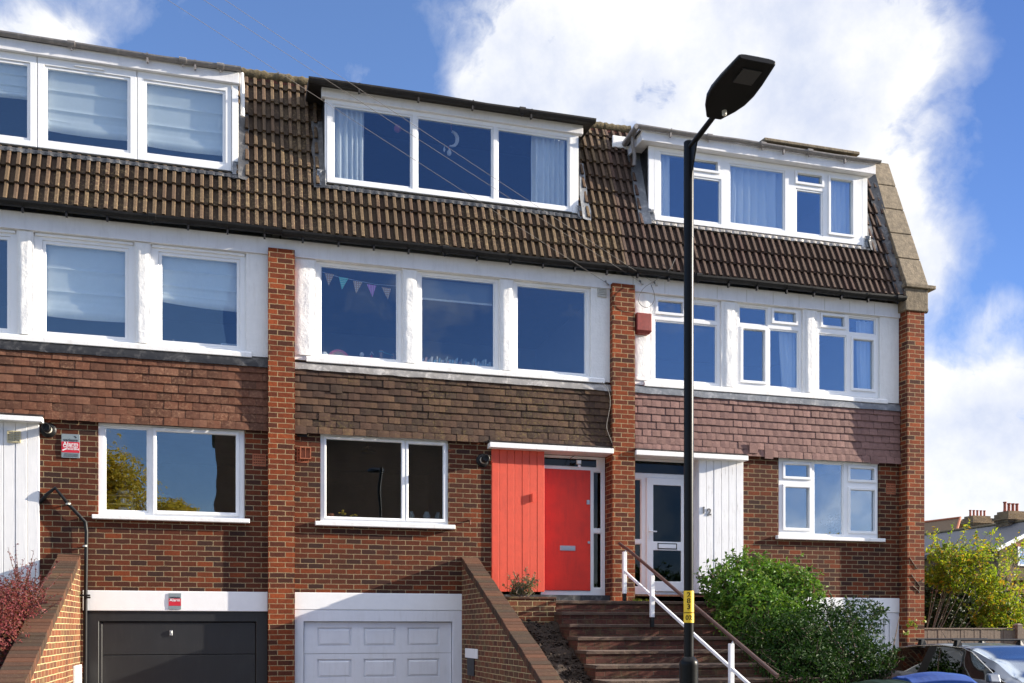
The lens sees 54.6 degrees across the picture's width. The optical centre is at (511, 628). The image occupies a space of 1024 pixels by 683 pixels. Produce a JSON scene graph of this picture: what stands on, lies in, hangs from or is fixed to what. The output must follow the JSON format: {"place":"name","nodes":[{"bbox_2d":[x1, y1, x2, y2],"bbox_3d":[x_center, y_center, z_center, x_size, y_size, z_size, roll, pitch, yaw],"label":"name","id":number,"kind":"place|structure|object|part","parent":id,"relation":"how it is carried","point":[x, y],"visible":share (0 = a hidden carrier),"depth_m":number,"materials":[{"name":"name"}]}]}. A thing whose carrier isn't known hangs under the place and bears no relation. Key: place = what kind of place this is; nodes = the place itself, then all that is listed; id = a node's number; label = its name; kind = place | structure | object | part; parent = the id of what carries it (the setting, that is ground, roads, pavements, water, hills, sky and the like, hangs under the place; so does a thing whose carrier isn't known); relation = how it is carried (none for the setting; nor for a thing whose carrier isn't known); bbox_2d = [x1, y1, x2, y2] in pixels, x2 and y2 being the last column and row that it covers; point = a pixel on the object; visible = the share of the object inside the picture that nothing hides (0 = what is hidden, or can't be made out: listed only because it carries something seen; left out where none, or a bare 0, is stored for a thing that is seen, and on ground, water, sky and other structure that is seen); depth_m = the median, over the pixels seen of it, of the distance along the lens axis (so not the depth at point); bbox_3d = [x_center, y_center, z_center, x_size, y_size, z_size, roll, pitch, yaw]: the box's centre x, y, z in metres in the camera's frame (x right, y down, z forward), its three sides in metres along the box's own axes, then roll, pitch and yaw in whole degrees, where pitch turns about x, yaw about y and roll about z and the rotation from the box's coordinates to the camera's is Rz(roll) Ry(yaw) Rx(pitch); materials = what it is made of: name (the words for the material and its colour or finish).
{"place":"outdoors","nodes":[
{"label":"outdoors","id":0,"kind":"place"},
{"bbox_2d":[0,600,30,668],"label":"soil bank","id":1,"kind":"structure","parent":0,"point":[2,662],"depth_m":11.29,"materials":[{"name":"brown soil"}]},
{"bbox_2d":[0,543,70,666],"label":"barberry shrub","id":2,"kind":"object","parent":1,"relation":"on","point":[16,611],"visible":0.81,"depth_m":11.60,"materials":[{"name":"red plant"}]},
{"bbox_2d":[378,350,394,358],"bbox_3d":[-1.954,-4.166,15.270,0.287,0.210,0.107,0,0,-16],"label":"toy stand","id":3,"kind":"object","parent":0,"point":[382,352],"visible":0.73,"depth_m":15.22,"materials":[{"name":"blue plastic"}]},
{"bbox_2d":[0,0,1023,520],"label":"sky","id":4,"kind":"structure","parent":0,"point":[932,91],"materials":[{"name":"blue"}]},
{"bbox_2d":[522,621,591,682],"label":"soil bank","id":5,"kind":"structure","parent":0,"point":[559,651],"depth_m":13.52,"materials":[{"name":"brown soil"}]},
{"bbox_2d":[505,597,555,624],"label":"planter wall","id":6,"kind":"structure","parent":5,"relation":"on","point":[540,610],"depth_m":14.55,"materials":[{"name":"brick"}]},
{"bbox_2d":[502,567,540,596],"bbox_3d":[0.130,-0.655,15.013,0.612,0.576,0.490,0,0,5],"label":"plant","id":7,"kind":"object","parent":6,"relation":"on","point":[518,590],"visible":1,"depth_m":14.98,"materials":[{"name":"brown plant"}]},
{"bbox_2d":[521,619,590,682],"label":"soil clods","id":8,"kind":"object","parent":5,"relation":"on","point":[574,657],"visible":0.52,"depth_m":13.49,"materials":[{"name":"brown soil"}]},
{"bbox_2d":[760,626,886,682],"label":"soil bank","id":9,"kind":"structure","parent":0,"point":[841,669],"depth_m":13.98,"materials":[{"name":"brown soil"}]},
{"bbox_2d":[554,600,826,682],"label":"brick steps","id":10,"kind":"structure","parent":9,"relation":"on","point":[616,641],"depth_m":13.78,"materials":[{"name":"brown brick"}]},
{"bbox_2d":[618,542,778,682],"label":"stair railing","id":11,"kind":"object","parent":10,"relation":"on","point":[729,664],"visible":0.98,"depth_m":13.23,"materials":[{"name":"white metal"}]},
{"bbox_2d":[694,545,828,648],"bbox_3d":[3.698,-0.422,14.786,1.694,1.678,2.252,0,0,34],"label":"hedge shrub","id":12,"kind":"object","parent":9,"relation":"on","point":[759,587],"visible":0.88,"depth_m":14.47,"materials":[{"name":"green plant"}]},
{"bbox_2d":[738,593,905,682],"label":"hedge shrub","id":13,"kind":"object","parent":9,"relation":"on","point":[818,655],"visible":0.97,"depth_m":13.35,"materials":[{"name":"green plant"}]},
{"bbox_2d":[852,679,910,682],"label":"wheelie bin","id":14,"kind":"object","parent":9,"relation":"on","point":[885,681],"visible":1,"depth_m":11.61,"materials":[{"name":"green plastic"}]},
{"bbox_2d":[892,672,976,682],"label":"wheelie bin","id":15,"kind":"object","parent":9,"relation":"on","point":[933,677],"visible":0.9,"depth_m":11.59,"materials":[{"name":"plastic"}]},
{"bbox_2d":[924,516,963,532],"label":"brick house","id":16,"kind":"structure","parent":0,"point":[943,524],"depth_m":75.23,"materials":[{"name":"brown brick"}]},
{"bbox_2d":[924,502,1023,577],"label":"brick house","id":17,"kind":"structure","parent":0,"point":[1008,523],"depth_m":48.14,"materials":[{"name":"brick"}]},
{"bbox_2d":[1017,547,1023,565],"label":"window","id":18,"kind":"structure","parent":17,"relation":"in","point":[1022,564],"depth_m":45.34,"materials":[{"name":"white paint"}]},
{"bbox_2d":[924,576,1023,618],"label":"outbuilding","id":19,"kind":"structure","parent":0,"point":[1015,581],"depth_m":30.43,"materials":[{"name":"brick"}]},
{"bbox_2d":[961,510,993,526],"bbox_3d":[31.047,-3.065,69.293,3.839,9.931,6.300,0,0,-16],"label":"chimney","id":20,"kind":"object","parent":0,"point":[977,519],"depth_m":66.92,"materials":[{"name":"brown brick"}]},
{"bbox_3d":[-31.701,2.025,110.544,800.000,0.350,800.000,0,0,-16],"label":"ground","id":21,"kind":"structure","parent":0,"visible":0},
{"bbox_2d":[0,554,80,682],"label":"garden wall","id":22,"kind":"structure","parent":21,"relation":"on","point":[48,650],"depth_m":11.99,"materials":[{"name":"brick"}]},
{"bbox_2d":[73,665,81,682],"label":"meter box","id":23,"kind":"object","parent":22,"relation":"attached to","point":[77,669],"visible":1,"depth_m":13.44,"materials":[{"name":"white paint"}]},
{"bbox_2d":[76,674,79,682],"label":"box door","id":24,"kind":"structure","parent":23,"relation":"in","point":[77,676],"depth_m":13.53,"materials":[{"name":"white plastic"}]},
{"bbox_2d":[0,30,441,682],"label":"terraced house","id":25,"kind":"structure","parent":21,"relation":"on","point":[196,420],"depth_m":14.21,"materials":[{"name":"brick"}]},
{"bbox_2d":[0,229,16,333],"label":"window","id":26,"kind":"structure","parent":25,"relation":"in","point":[10,236],"depth_m":13.68,"materials":[{"name":"white plastic"}]},
{"bbox_2d":[0,64,26,99],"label":"roman blind","id":27,"kind":"object","parent":25,"relation":"attached to","point":[13,82],"visible":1,"depth_m":13.86,"materials":[{"name":"fabric"}]},
{"bbox_2d":[0,51,37,148],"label":"window","id":28,"kind":"structure","parent":25,"relation":"in","point":[31,62],"depth_m":13.85,"materials":[{"name":"white plastic"}]},
{"bbox_2d":[61,434,79,457],"bbox_3d":[-6.153,-2.545,13.828,0.235,0.330,0.011,0,0,-16],"label":"alarm sign","id":29,"kind":"object","parent":25,"relation":"attached to","point":[70,445],"visible":1,"depth_m":13.82,"materials":[{"name":"plastic"}]},
{"bbox_2d":[34,233,133,342],"bbox_3d":[-6.003,-4.764,13.949,1.310,1.438,0.103,0,0,-16],"label":"window","id":30,"kind":"structure","parent":25,"relation":"in","point":[41,240],"depth_m":13.89,"materials":[{"name":"white plastic"}]},
{"bbox_2d":[47,245,124,322],"bbox_3d":[-6.015,-4.902,14.027,1.170,1.076,0.050,0,0,-16],"label":"roman blind","id":31,"kind":"object","parent":25,"relation":"attached to","point":[86,284],"visible":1,"depth_m":14.03,"materials":[{"name":"fabric"}]},
{"bbox_2d":[48,71,126,140],"bbox_3d":[-6.031,-7.462,14.119,1.190,0.916,0.050,0,0,-16],"label":"roman blind","id":32,"kind":"object","parent":25,"relation":"attached to","point":[87,106],"visible":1,"depth_m":14.12,"materials":[{"name":"fabric"}]},
{"bbox_2d":[38,57,136,160],"bbox_3d":[-6.017,-7.365,14.072,1.300,1.270,0.090,0,0,-16],"label":"window","id":33,"kind":"structure","parent":25,"relation":"in","point":[45,65],"depth_m":14.05,"materials":[{"name":"white plastic"}]},
{"bbox_2d":[106,494,133,509],"bbox_3d":[-5.751,-1.722,14.496,0.416,0.445,0.200,0,0,-16],"label":"dresser","id":34,"kind":"object","parent":25,"relation":"in","point":[131,504],"visible":0.33,"depth_m":14.44,"materials":[{"name":"brown wood"}]},
{"bbox_2d":[117,491,128,494],"bbox_3d":[-5.686,-1.973,14.494,0.170,0.060,0.170,0,0,-16],"label":"bowl","id":35,"kind":"object","parent":34,"relation":"on","point":[122,492],"visible":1,"depth_m":14.45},
{"bbox_2d":[120,498,126,502],"bbox_3d":[-5.678,-1.861,14.496,0.090,0.075,0.090,0,0,-16],"label":"cup","id":36,"kind":"object","parent":34,"relation":"on","point":[123,500],"visible":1,"depth_m":14.46,"materials":[{"name":"white ceramic"}]},
{"bbox_2d":[118,507,128,509],"bbox_3d":[-5.678,-1.736,14.496,0.150,0.065,0.150,0,0,-16],"label":"saucer stack","id":37,"kind":"object","parent":34,"relation":"on","point":[122,508],"visible":0.65,"depth_m":14.43,"materials":[{"name":"white ceramic"}]},
{"bbox_2d":[126,469,171,510],"bbox_3d":[-5.375,-1.969,14.695,0.651,0.766,0.453,0,0,-16],"label":"house plant","id":38,"kind":"object","parent":25,"relation":"in","point":[162,499],"visible":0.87,"depth_m":14.64,"materials":[{"name":"green plant"}]},
{"bbox_2d":[92,423,249,523],"bbox_3d":[-4.862,-2.217,14.216,2.130,1.365,0.190,0,0,-16],"label":"window","id":39,"kind":"structure","parent":25,"relation":"in","point":[152,514],"depth_m":14.16,"materials":[{"name":"white plastic"}]},
{"bbox_2d":[169,593,180,608],"bbox_3d":[-4.827,-0.390,14.201,0.170,0.230,0.011,0,0,-16],"label":"alarm sign","id":40,"kind":"object","parent":25,"relation":"attached to","point":[174,600],"visible":1,"depth_m":14.20,"materials":[{"name":"red plastic"}]},
{"bbox_2d":[100,622,255,682],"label":"garage door","id":41,"kind":"structure","parent":25,"relation":"in","point":[130,652],"depth_m":14.28,"materials":[{"name":"metal"}]},
{"bbox_2d":[137,71,230,172],"bbox_3d":[-4.761,-7.365,14.442,1.300,1.270,0.070,0,0,-16],"label":"window","id":42,"kind":"structure","parent":25,"relation":"in","point":[144,79],"depth_m":14.40,"materials":[{"name":"white plastic"}]},
{"bbox_2d":[147,85,222,155],"bbox_3d":[-4.772,-7.442,14.484,1.190,0.956,0.048,0,0,-16],"label":"roman blind","id":43,"kind":"object","parent":25,"relation":"attached to","point":[181,120],"visible":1,"depth_m":14.49,"materials":[{"name":"fabric"}]},
{"bbox_2d":[151,244,245,350],"bbox_3d":[-4.534,-4.764,14.370,1.315,1.438,0.103,0,0,-16],"label":"window","id":44,"kind":"structure","parent":25,"relation":"in","point":[157,251],"depth_m":14.33,"materials":[{"name":"white plastic"}]},
{"bbox_2d":[162,256,236,311],"bbox_3d":[-4.544,-5.051,14.450,1.170,0.778,0.049,0,0,-16],"label":"roman blind","id":45,"kind":"object","parent":25,"relation":"attached to","point":[204,284],"visible":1,"depth_m":14.45,"materials":[{"name":"fabric"}]},
{"bbox_2d":[264,73,657,682],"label":"terraced house","id":46,"kind":"structure","parent":21,"relation":"on","point":[505,488],"depth_m":15.51,"materials":[{"name":"brick"}]},
{"bbox_2d":[329,349,347,355],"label":"toy rainbow","id":47,"kind":"object","parent":46,"relation":"on","point":[338,352],"visible":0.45,"depth_m":15.04,"materials":[{"name":"paint"}]},
{"bbox_2d":[330,108,363,188],"bbox_3d":[-2.526,-7.360,15.194,0.520,1.200,0.124,0,0,-16],"label":"curtain","id":48,"kind":"object","parent":46,"relation":"hanging from","point":[348,148],"visible":0.84,"depth_m":15.20,"materials":[{"name":"white fabric"}]},
{"bbox_2d":[323,272,392,298],"bbox_3d":[-2.306,-5.207,15.098,1.157,0.337,0.013,0,0,-16],"label":"bunting","id":49,"kind":"object","parent":46,"relation":"hanging from","point":[343,280],"visible":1,"depth_m":15.08,"materials":[{"name":"fabric"}]},
{"bbox_2d":[316,261,401,362],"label":"window","id":50,"kind":"structure","parent":46,"relation":"in","point":[398,273],"depth_m":15.02,"materials":[{"name":"white plastic"}]},
{"bbox_2d":[304,622,450,682],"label":"garage door","id":51,"kind":"structure","parent":46,"relation":"in","point":[398,652],"depth_m":15.08,"materials":[{"name":"white metal"}]},
{"bbox_2d":[315,434,454,529],"bbox_3d":[-1.916,-2.225,15.060,2.120,1.390,0.190,0,0,-16],"label":"window","id":52,"kind":"structure","parent":46,"relation":"in","point":[405,522],"depth_m":15.12,"materials":[{"name":"white plastic"}]},
{"bbox_2d":[168,0,602,280],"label":"overhead wire","id":53,"kind":"object","parent":46,"relation":"attached to","point":[373,133],"visible":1,"depth_m":13.11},
{"bbox_2d":[394,125,400,132],"bbox_3d":[-1.785,-7.818,15.512,0.116,0.120,0.114,0,0,-43],"label":"pink ornament","id":54,"kind":"object","parent":46,"relation":"hanging from","point":[397,129],"visible":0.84,"depth_m":15.48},
{"bbox_2d":[408,511,413,517],"bbox_3d":[-1.566,-1.731,15.426,0.100,0.180,0.100,0,0,-16],"label":"jar","id":55,"kind":"object","parent":46,"relation":"on","point":[411,514],"visible":0.59,"depth_m":15.39,"materials":[{"name":"clear glass"}]},
{"bbox_2d":[204,0,639,281],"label":"overhead wire","id":56,"kind":"object","parent":46,"relation":"attached to","point":[409,133],"visible":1,"depth_m":13.16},
{"bbox_2d":[423,512,429,518],"bbox_3d":[-1.333,-1.731,15.493,0.120,0.180,0.120,0,0,-16],"label":"jar","id":57,"kind":"object","parent":46,"relation":"on","point":[426,515],"visible":0.64,"depth_m":15.45,"materials":[{"name":"glass"}]},
{"bbox_2d":[435,512,440,518],"bbox_3d":[-1.159,-1.731,15.543,0.100,0.180,0.100,0,0,-16],"label":"jar","id":58,"kind":"object","parent":46,"relation":"on","point":[437,515],"visible":0.62,"depth_m":15.51,"materials":[{"name":"clear glass"}]},
{"bbox_2d":[225,0,653,282],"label":"overhead wire","id":59,"kind":"object","parent":46,"relation":"attached to","point":[429,135],"visible":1,"depth_m":13.25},
{"bbox_2d":[327,99,571,213],"bbox_3d":[-0.920,-7.370,15.544,3.920,1.260,0.070,0,0,-16],"label":"window","id":60,"kind":"structure","parent":46,"relation":"in","point":[494,128],"depth_m":15.48,"materials":[{"name":"white plastic"}]},
{"bbox_2d":[443,126,458,155],"bbox_3d":[-0.968,-7.822,15.754,0.260,0.640,0.067,0,0,-16],"label":"moon mobile","id":61,"kind":"object","parent":46,"relation":"hanging from","point":[455,143],"visible":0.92,"depth_m":15.76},
{"bbox_2d":[422,279,491,305],"bbox_3d":[-0.879,-5.272,15.563,1.170,0.315,0.020,0,0,-16],"label":"roller blind","id":62,"kind":"object","parent":46,"relation":"attached to","point":[454,292],"visible":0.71,"depth_m":15.56,"materials":[{"name":"fabric"}]},
{"bbox_2d":[417,272,498,369],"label":"window","id":63,"kind":"structure","parent":46,"relation":"in","point":[495,283],"depth_m":15.44,"materials":[{"name":"white plastic"}]},
{"bbox_2d":[531,136,565,212],"bbox_3d":[0.598,-7.360,16.090,0.580,1.200,0.122,0,0,-16],"label":"curtain","id":64,"kind":"object","parent":46,"relation":"hanging from","point":[547,171],"visible":0.94,"depth_m":16.08,"materials":[{"name":"white fabric"}]},
{"bbox_2d":[513,281,589,376],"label":"window","id":65,"kind":"structure","parent":46,"relation":"in","point":[586,292],"depth_m":15.86,"materials":[{"name":"white plastic"}]},
{"bbox_2d":[544,468,589,590],"bbox_3d":[0.897,-1.595,16.045,0.800,1.960,0.045,0,0,-16],"label":"front door","id":66,"kind":"structure","parent":46,"relation":"in","point":[566,491],"depth_m":16.05,"materials":[{"name":"red paint"}]},
{"bbox_2d":[540,455,604,594],"bbox_3d":[0.984,-1.670,16.131,1.105,2.260,0.070,0,0,-16],"label":"door frame","id":67,"kind":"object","parent":46,"relation":"in","point":[596,465],"depth_m":16.22,"materials":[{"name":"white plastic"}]},
{"bbox_2d":[570,456,580,467],"bbox_3d":[1.011,-2.695,16.018,0.184,0.210,0.150,0,0,-16],"label":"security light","id":68,"kind":"object","parent":46,"relation":"attached to","point":[578,462],"visible":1,"depth_m":15.97,"materials":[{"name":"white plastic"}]},
{"bbox_2d":[462,557,563,682],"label":"garden wall","id":69,"kind":"structure","parent":21,"relation":"on","point":[500,644],"depth_m":13.70,"materials":[{"name":"brick"}]},
{"bbox_2d":[603,122,935,661],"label":"terraced house","id":70,"kind":"structure","parent":21,"relation":"on","point":[780,472],"depth_m":17.06,"materials":[{"name":"brick"}]},
{"bbox_2d":[635,312,651,335],"bbox_3d":[2.131,-4.955,16.151,0.260,0.330,0.135,0,0,-16],"label":"alarm box","id":71,"kind":"object","parent":70,"relation":"attached to","point":[643,323],"visible":1,"depth_m":16.09,"materials":[{"name":"red plastic"}]},
{"bbox_2d":[638,259,674,307],"bbox_3d":[2.341,-5.606,16.090,0.632,0.831,0.091,0,0,-12],"label":"loose cable","id":72,"kind":"object","parent":70,"relation":"attached to","point":[652,288],"visible":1,"depth_m":16.06,"materials":[{"name":"plastic"}]},
{"bbox_2d":[635,459,683,594],"bbox_3d":[2.455,-1.692,16.553,1.155,2.255,0.070,0,0,-16],"label":"door frame","id":73,"kind":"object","parent":70,"relation":"in","point":[644,468],"depth_m":16.44,"materials":[{"name":"white plastic"}]},
{"bbox_2d":[646,478,683,591],"bbox_3d":[2.599,-1.557,16.513,0.760,1.885,0.085,0,0,-16],"label":"front door","id":74,"kind":"structure","parent":70,"relation":"in","point":[664,496],"depth_m":16.53,"materials":[{"name":"white plastic"}]},
{"bbox_2d":[661,155,669,216],"bbox_3d":[2.511,-7.380,16.638,0.280,1.160,0.065,0,0,-16],"label":"curtain","id":75,"kind":"object","parent":70,"relation":"hanging from","point":[665,185],"visible":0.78,"depth_m":16.66,"materials":[{"name":"white fabric"}]},
{"bbox_2d":[653,295,719,386],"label":"window","id":76,"kind":"structure","parent":70,"relation":"in","point":[661,317],"depth_m":16.51,"materials":[{"name":"white plastic"}]},
{"bbox_2d":[730,167,781,228],"bbox_3d":[4.188,-7.380,17.120,1.110,1.160,0.131,0,0,-16],"label":"curtain","id":77,"kind":"object","parent":70,"relation":"hanging from","point":[755,197],"visible":0.84,"depth_m":17.13,"materials":[{"name":"white fabric"}]},
{"bbox_2d":[654,146,861,245],"bbox_3d":[4.269,-7.390,17.020,3.990,1.220,0.092,0,0,-16],"label":"window","id":78,"kind":"structure","parent":70,"relation":"in","point":[791,185],"depth_m":17.13,"materials":[{"name":"white plastic"}]},
{"bbox_2d":[738,304,801,392],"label":"window","id":79,"kind":"structure","parent":70,"relation":"in","point":[769,325],"depth_m":16.90,"materials":[{"name":"white plastic"}]},
{"bbox_2d":[778,313,794,387],"bbox_3d":[4.752,-4.755,17.166,0.320,1.390,0.087,0,0,-16],"label":"curtain","id":80,"kind":"object","parent":70,"relation":"hanging from","point":[787,352],"visible":0.84,"depth_m":17.17,"materials":[{"name":"fabric"}]},
{"bbox_2d":[820,514,839,533],"bbox_3d":[5.662,-1.819,17.521,0.553,0.462,0.414,0,0,33],"label":"house plant","id":81,"kind":"object","parent":70,"relation":"on","point":[833,528],"visible":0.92,"depth_m":17.51,"materials":[{"name":"white plant"}]},
{"bbox_2d":[776,458,885,541],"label":"window","id":82,"kind":"structure","parent":70,"relation":"in","point":[847,485],"depth_m":17.23,"materials":[{"name":"white plastic"}]},
{"bbox_2d":[831,181,849,233],"bbox_3d":[5.798,-7.380,17.582,0.400,1.160,0.069,0,0,-16],"label":"curtain","id":83,"kind":"object","parent":70,"relation":"hanging from","point":[840,219],"visible":0.81,"depth_m":17.59,"materials":[{"name":"white fabric"}]},
{"bbox_2d":[817,312,878,397],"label":"window","id":84,"kind":"structure","parent":70,"relation":"in","point":[843,332],"depth_m":17.34,"materials":[{"name":"white plastic"}]},
{"bbox_2d":[825,624,883,661],"bbox_3d":[5.601,0.867,17.289,2.010,1.874,0.050,0,0,-16],"label":"garage door","id":85,"kind":"structure","parent":70,"relation":"in","point":[835,624],"depth_m":17.51,"materials":[{"name":"white metal"}]},
{"bbox_2d":[856,320,871,388],"bbox_3d":[6.251,-4.755,17.599,0.320,1.390,0.081,0,0,-16],"label":"curtain","id":86,"kind":"object","parent":70,"relation":"hanging from","point":[863,348],"visible":0.8,"depth_m":17.59,"materials":[{"name":"fabric"}]},
{"bbox_2d":[903,557,925,634],"bbox_3d":[7.044,-0.562,17.362,0.494,1.371,0.063,0,0,-16],"label":"wall creeper","id":87,"kind":"object","parent":70,"relation":"attached to","point":[910,624],"depth_m":17.36,"materials":[{"name":"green plant"}]},
{"bbox_2d":[924,518,1023,629],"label":"autumn bush","id":88,"kind":"object","parent":21,"relation":"on","point":[939,581],"visible":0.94,"depth_m":21.94,"materials":[{"name":"yellow plant"}]},
{"bbox_2d":[924,566,1023,629],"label":"dark bush","id":89,"kind":"object","parent":21,"relation":"on","point":[961,613],"visible":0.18,"depth_m":23.31,"materials":[{"name":"green plant"}]},
{"bbox_2d":[924,623,1023,644],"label":"board fence","id":90,"kind":"object","parent":21,"relation":"on","point":[1017,632],"visible":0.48,"depth_m":19.23,"materials":[{"name":"brown wood"}]},
{"bbox_2d":[980,530,1023,621],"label":"tree","id":91,"kind":"object","parent":21,"relation":"on","point":[1012,551],"visible":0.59,"depth_m":28.09,"materials":[{"name":"green plant"}]},
{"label":"pavement","id":92,"kind":"structure","parent":0,"visible":0},
{"bbox_2d":[679,54,775,682],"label":"street lamp","id":93,"kind":"object","parent":92,"relation":"on","point":[738,82],"visible":1,"depth_m":7.64,"materials":[{"name":"black metal"}]},
{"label":"driveway","id":94,"kind":"structure","parent":0,"visible":0},
{"bbox_2d":[876,629,1023,682],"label":"parked car","id":95,"kind":"object","parent":94,"relation":"on","point":[981,661],"visible":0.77,"depth_m":13.60,"materials":[{"name":"silver metal"}]},
{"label":"side window","id":96,"kind":"part","parent":95,"relation":"part of","materials":[{"name":"black glass"}]},
{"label":"side window","id":97,"kind":"part","parent":95,"relation":"part of","materials":[{"name":"black glass"}]}
]}

